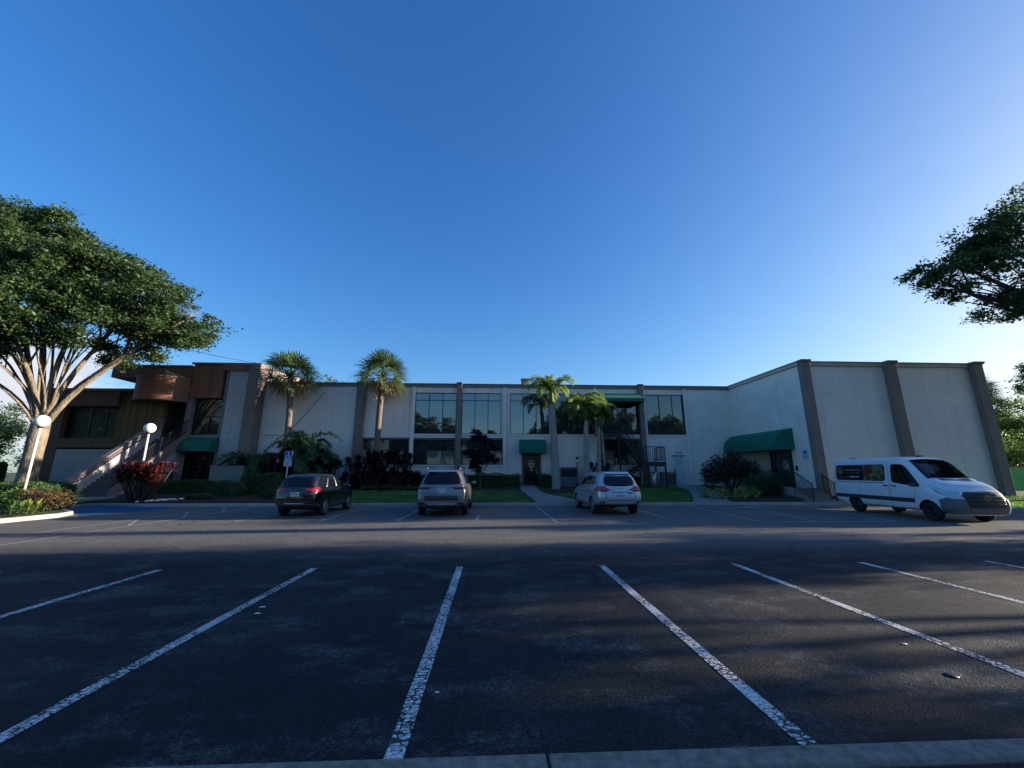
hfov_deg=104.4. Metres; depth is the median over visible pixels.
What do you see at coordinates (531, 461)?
door
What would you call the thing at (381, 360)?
sabal palm
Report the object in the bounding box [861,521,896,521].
stall line
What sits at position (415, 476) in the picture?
plum shrub
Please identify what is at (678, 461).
door
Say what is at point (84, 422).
window
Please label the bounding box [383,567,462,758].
stall line
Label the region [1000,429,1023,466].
background tree
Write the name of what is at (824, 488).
step railing
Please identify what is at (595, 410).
feather palm
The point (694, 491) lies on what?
path
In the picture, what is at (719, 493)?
variegated plant
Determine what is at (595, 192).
sky
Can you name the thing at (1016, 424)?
background tree
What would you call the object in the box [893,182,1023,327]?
oak tree
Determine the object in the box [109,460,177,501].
cordyline
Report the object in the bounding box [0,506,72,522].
kerb
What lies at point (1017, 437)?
background tree
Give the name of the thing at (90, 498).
path
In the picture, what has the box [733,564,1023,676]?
stall line
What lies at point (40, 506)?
strap leaf plant
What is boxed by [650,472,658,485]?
water tank
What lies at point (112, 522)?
stall line
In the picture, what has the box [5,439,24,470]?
background tree
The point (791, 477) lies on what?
porch railing
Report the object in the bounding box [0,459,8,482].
hedge
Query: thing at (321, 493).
parked car
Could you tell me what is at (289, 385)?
sabal palm
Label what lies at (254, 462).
bushy palm
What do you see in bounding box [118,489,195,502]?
planting bed
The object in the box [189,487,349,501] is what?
planting bed
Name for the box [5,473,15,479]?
ground
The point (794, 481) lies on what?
step railing
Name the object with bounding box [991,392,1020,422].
sabal palm
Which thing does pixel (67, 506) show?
border shrub
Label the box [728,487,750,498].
variegated plant
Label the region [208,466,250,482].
grey cabinet
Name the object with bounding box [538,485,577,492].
planting bed
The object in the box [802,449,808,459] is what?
wall sign
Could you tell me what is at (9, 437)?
background tree
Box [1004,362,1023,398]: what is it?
shade tree
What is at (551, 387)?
feather palm
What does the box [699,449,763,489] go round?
purple shrub
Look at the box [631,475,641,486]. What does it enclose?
hedge
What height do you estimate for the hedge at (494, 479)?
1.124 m
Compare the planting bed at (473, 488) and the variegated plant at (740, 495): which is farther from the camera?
the planting bed at (473, 488)
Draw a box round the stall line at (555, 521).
[536,506,557,522]
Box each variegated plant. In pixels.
[698,487,713,497]
[711,487,735,499]
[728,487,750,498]
[744,487,761,497]
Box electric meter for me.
[574,455,578,466]
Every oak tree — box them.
[0,194,242,482]
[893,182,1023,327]
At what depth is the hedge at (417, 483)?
26.21 m
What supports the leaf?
on the parking lot
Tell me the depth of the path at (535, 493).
23.12 m
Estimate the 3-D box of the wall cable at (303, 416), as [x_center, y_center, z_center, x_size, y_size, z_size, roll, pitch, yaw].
[-15.230,2.275,28.568,3.153,3.577,0.040,1,-12,-3]
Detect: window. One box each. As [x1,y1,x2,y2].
[65,407,119,437]
[190,399,222,434]
[361,437,409,465]
[412,438,455,465]
[414,393,456,434]
[460,438,502,465]
[461,393,501,434]
[509,394,549,435]
[554,394,594,435]
[602,401,639,435]
[604,438,641,465]
[645,395,686,435]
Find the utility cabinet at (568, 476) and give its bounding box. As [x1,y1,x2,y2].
[559,467,577,485]
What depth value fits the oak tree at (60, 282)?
21.99 m
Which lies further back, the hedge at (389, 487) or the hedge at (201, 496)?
the hedge at (389, 487)
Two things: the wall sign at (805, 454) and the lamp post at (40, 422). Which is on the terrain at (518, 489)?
the lamp post at (40, 422)
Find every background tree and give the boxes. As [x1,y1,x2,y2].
[0,400,29,464]
[0,417,21,436]
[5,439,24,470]
[320,374,341,381]
[992,394,1023,447]
[996,413,1023,450]
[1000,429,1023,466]
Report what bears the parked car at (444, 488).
on the parking lot
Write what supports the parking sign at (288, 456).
on the terrain at (518, 489)
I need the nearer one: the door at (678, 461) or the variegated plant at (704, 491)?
the variegated plant at (704, 491)
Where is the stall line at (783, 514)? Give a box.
[744,505,815,521]
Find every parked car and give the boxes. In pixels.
[275,473,352,515]
[417,467,475,514]
[574,470,640,513]
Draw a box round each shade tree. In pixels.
[1001,369,1023,392]
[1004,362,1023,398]
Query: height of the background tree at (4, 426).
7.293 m
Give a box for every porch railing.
[134,471,187,491]
[730,471,793,487]
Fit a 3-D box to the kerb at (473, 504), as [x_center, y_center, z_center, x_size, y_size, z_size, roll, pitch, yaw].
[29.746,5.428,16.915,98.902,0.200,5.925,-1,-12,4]
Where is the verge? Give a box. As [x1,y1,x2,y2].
[892,763,1023,767]
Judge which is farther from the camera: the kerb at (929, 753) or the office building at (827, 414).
the office building at (827, 414)
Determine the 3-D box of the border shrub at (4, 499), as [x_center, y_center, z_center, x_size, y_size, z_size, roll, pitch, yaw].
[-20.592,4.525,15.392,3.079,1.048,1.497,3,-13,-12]
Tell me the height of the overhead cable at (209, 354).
4.115 m
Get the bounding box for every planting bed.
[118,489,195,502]
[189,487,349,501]
[349,487,515,490]
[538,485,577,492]
[702,485,799,500]
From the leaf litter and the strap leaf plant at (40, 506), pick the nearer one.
the leaf litter
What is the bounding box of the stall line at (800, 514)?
[700,507,888,520]
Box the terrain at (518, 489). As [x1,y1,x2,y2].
[0,480,1023,517]
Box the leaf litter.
[3,718,1016,767]
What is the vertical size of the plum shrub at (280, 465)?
2.252 m
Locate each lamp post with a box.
[22,415,50,495]
[142,423,155,460]
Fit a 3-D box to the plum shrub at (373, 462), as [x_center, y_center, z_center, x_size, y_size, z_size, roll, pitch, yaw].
[-9.224,5.475,25.611,2.894,2.562,1.729,1,-12,-3]
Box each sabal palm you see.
[256,350,325,471]
[349,348,410,484]
[986,374,1006,402]
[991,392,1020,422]
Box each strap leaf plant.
[1,500,32,516]
[13,498,50,514]
[13,499,41,513]
[28,499,50,512]
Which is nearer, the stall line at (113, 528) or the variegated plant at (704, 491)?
the stall line at (113, 528)
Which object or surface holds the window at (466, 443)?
in the office building at (827, 414)
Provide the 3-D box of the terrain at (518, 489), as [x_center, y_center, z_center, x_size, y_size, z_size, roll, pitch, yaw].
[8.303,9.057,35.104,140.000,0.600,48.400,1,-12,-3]
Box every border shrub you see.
[0,487,33,508]
[21,485,88,508]
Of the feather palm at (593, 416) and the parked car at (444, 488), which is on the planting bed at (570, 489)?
the feather palm at (593, 416)
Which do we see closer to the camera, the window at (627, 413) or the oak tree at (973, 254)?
the oak tree at (973, 254)
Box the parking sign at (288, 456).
[284,451,292,476]
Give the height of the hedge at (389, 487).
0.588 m
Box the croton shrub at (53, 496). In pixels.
[9,486,79,511]
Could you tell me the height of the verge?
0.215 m
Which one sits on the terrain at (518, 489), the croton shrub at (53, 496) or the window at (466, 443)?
the croton shrub at (53, 496)
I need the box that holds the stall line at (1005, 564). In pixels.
[986,561,1023,567]
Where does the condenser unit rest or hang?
on the terrain at (518, 489)
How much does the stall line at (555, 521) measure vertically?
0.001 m
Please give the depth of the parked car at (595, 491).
16.05 m
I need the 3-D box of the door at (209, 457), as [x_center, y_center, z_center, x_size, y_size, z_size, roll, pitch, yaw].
[-21.312,5.917,27.242,1.150,2.200,0.100,1,-12,-3]
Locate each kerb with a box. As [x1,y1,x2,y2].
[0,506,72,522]
[71,503,123,507]
[123,502,1023,511]
[127,738,1023,767]
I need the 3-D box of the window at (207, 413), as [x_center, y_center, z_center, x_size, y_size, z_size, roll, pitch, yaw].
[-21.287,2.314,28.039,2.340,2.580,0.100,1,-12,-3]
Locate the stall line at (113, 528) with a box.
[3,507,253,544]
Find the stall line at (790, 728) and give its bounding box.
[599,565,818,744]
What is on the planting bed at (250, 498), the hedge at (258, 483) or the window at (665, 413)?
the hedge at (258, 483)
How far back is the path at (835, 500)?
20.69 m
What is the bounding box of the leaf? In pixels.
[943,672,959,677]
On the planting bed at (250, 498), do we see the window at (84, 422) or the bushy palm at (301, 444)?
the bushy palm at (301, 444)
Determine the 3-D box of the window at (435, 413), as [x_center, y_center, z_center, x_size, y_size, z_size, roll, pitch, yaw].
[-5.621,2.185,29.122,3.141,3.140,0.200,1,-12,-3]
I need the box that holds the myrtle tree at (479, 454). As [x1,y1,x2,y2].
[460,428,501,488]
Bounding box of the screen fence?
[1009,467,1023,489]
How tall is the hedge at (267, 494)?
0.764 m
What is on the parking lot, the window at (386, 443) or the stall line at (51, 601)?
the stall line at (51, 601)
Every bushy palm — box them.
[211,450,287,474]
[264,429,341,474]
[294,451,342,472]
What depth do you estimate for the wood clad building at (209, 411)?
27.48 m
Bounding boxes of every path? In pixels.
[63,496,116,504]
[519,485,565,501]
[545,494,574,501]
[677,485,729,501]
[804,499,843,501]
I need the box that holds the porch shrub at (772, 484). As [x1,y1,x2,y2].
[740,471,784,495]
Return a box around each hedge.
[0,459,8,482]
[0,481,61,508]
[154,478,226,493]
[184,492,220,499]
[203,479,249,496]
[239,471,285,494]
[259,488,277,498]
[350,472,425,486]
[360,484,419,490]
[466,472,521,487]
[539,473,551,486]
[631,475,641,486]
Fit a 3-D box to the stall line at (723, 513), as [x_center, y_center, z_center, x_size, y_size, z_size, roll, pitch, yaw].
[8.815,5.520,17.123,0.085,0.001,7.084,-1,-12,3]
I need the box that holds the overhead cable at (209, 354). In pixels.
[2,263,260,363]
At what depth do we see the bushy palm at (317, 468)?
24.64 m
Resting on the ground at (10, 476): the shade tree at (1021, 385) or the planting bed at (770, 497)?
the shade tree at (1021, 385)
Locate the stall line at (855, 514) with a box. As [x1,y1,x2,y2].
[809,506,891,520]
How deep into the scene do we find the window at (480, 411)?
29.34 m
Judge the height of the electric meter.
1.400 m
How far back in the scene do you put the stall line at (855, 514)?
16.10 m
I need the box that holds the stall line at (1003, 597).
[858,562,1023,602]
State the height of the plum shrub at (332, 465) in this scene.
2.174 m
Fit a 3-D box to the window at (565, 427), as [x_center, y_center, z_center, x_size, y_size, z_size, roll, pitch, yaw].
[4.663,2.289,29.595,3.138,3.140,0.200,1,-12,-3]
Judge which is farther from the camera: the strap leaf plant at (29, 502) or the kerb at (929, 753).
the strap leaf plant at (29, 502)
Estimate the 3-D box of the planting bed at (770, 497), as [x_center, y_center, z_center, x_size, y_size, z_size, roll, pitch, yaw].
[13.354,6.755,24.835,3.500,0.575,7.900,1,-12,-3]
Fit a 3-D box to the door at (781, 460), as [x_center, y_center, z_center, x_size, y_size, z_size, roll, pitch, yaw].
[16.826,5.257,24.719,0.165,2.200,1.900,1,-12,-3]
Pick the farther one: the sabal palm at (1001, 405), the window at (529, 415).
the sabal palm at (1001, 405)
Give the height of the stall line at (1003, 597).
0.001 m
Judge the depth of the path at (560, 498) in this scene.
21.69 m
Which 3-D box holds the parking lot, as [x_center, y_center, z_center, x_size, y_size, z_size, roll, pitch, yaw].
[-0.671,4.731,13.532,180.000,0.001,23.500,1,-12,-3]
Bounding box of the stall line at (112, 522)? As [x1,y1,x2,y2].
[14,507,225,535]
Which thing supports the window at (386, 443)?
in the office building at (827, 414)
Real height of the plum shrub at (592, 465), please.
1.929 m
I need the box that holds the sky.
[0,0,1023,472]
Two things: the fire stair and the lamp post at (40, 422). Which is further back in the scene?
the fire stair
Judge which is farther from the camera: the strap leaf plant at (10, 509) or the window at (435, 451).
the window at (435, 451)
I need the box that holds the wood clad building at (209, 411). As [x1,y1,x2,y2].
[38,362,277,501]
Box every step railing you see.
[792,470,814,500]
[821,474,837,500]
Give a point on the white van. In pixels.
(935, 489)
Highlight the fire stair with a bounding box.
[593,419,667,487]
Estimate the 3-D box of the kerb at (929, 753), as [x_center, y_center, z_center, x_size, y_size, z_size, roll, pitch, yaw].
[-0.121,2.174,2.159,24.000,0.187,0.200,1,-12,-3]
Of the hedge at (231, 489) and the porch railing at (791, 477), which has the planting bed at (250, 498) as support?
the hedge at (231, 489)
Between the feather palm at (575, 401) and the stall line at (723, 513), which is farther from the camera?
the feather palm at (575, 401)
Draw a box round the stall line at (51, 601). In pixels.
[0,570,159,617]
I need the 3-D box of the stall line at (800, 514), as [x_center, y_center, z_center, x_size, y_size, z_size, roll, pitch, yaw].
[11.237,5.432,16.722,0.086,0.001,7.022,10,-16,-37]
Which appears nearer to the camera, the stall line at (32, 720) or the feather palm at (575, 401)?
the stall line at (32, 720)
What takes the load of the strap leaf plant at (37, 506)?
on the terrain at (518, 489)
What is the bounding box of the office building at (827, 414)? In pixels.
[257,359,1016,500]
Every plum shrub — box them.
[265,454,318,481]
[312,456,356,483]
[347,449,387,487]
[377,447,415,486]
[402,470,422,486]
[590,459,611,472]
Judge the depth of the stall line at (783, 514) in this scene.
16.10 m
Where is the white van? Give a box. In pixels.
[834,455,1010,521]
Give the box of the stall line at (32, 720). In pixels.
[0,568,316,742]
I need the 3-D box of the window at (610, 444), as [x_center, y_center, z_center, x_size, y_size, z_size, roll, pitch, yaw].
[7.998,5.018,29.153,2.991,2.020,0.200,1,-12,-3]
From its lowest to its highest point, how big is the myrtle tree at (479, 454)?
4.159 m
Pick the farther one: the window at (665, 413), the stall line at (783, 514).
the window at (665, 413)
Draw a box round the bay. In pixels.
[69,506,169,514]
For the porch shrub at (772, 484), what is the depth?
22.81 m
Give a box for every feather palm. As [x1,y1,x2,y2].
[524,374,576,488]
[563,390,607,477]
[578,402,618,471]
[588,406,615,470]
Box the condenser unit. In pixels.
[659,472,676,485]
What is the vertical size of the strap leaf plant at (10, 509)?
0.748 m
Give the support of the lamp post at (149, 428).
on the planting bed at (157, 496)
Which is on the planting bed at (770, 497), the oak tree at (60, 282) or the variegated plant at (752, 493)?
the variegated plant at (752, 493)
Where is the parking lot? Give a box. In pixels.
[0,501,1023,767]
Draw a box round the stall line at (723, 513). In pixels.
[686,505,760,521]
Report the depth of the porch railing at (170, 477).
25.89 m
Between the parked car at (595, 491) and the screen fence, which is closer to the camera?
the parked car at (595, 491)
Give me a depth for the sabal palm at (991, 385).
32.59 m
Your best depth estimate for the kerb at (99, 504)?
20.21 m
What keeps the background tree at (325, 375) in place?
on the ground at (10, 476)
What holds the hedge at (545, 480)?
on the planting bed at (570, 489)
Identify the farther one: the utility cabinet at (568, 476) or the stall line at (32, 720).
the utility cabinet at (568, 476)
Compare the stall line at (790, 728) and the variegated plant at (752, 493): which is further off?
the variegated plant at (752, 493)
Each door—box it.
[192,454,212,480]
[523,454,539,485]
[671,455,687,484]
[769,450,795,486]
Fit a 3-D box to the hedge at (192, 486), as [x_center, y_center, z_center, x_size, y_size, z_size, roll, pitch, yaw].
[-18.713,6.096,23.473,4.150,1.012,1.369,1,-12,-3]
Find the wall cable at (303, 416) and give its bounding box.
[276,392,324,439]

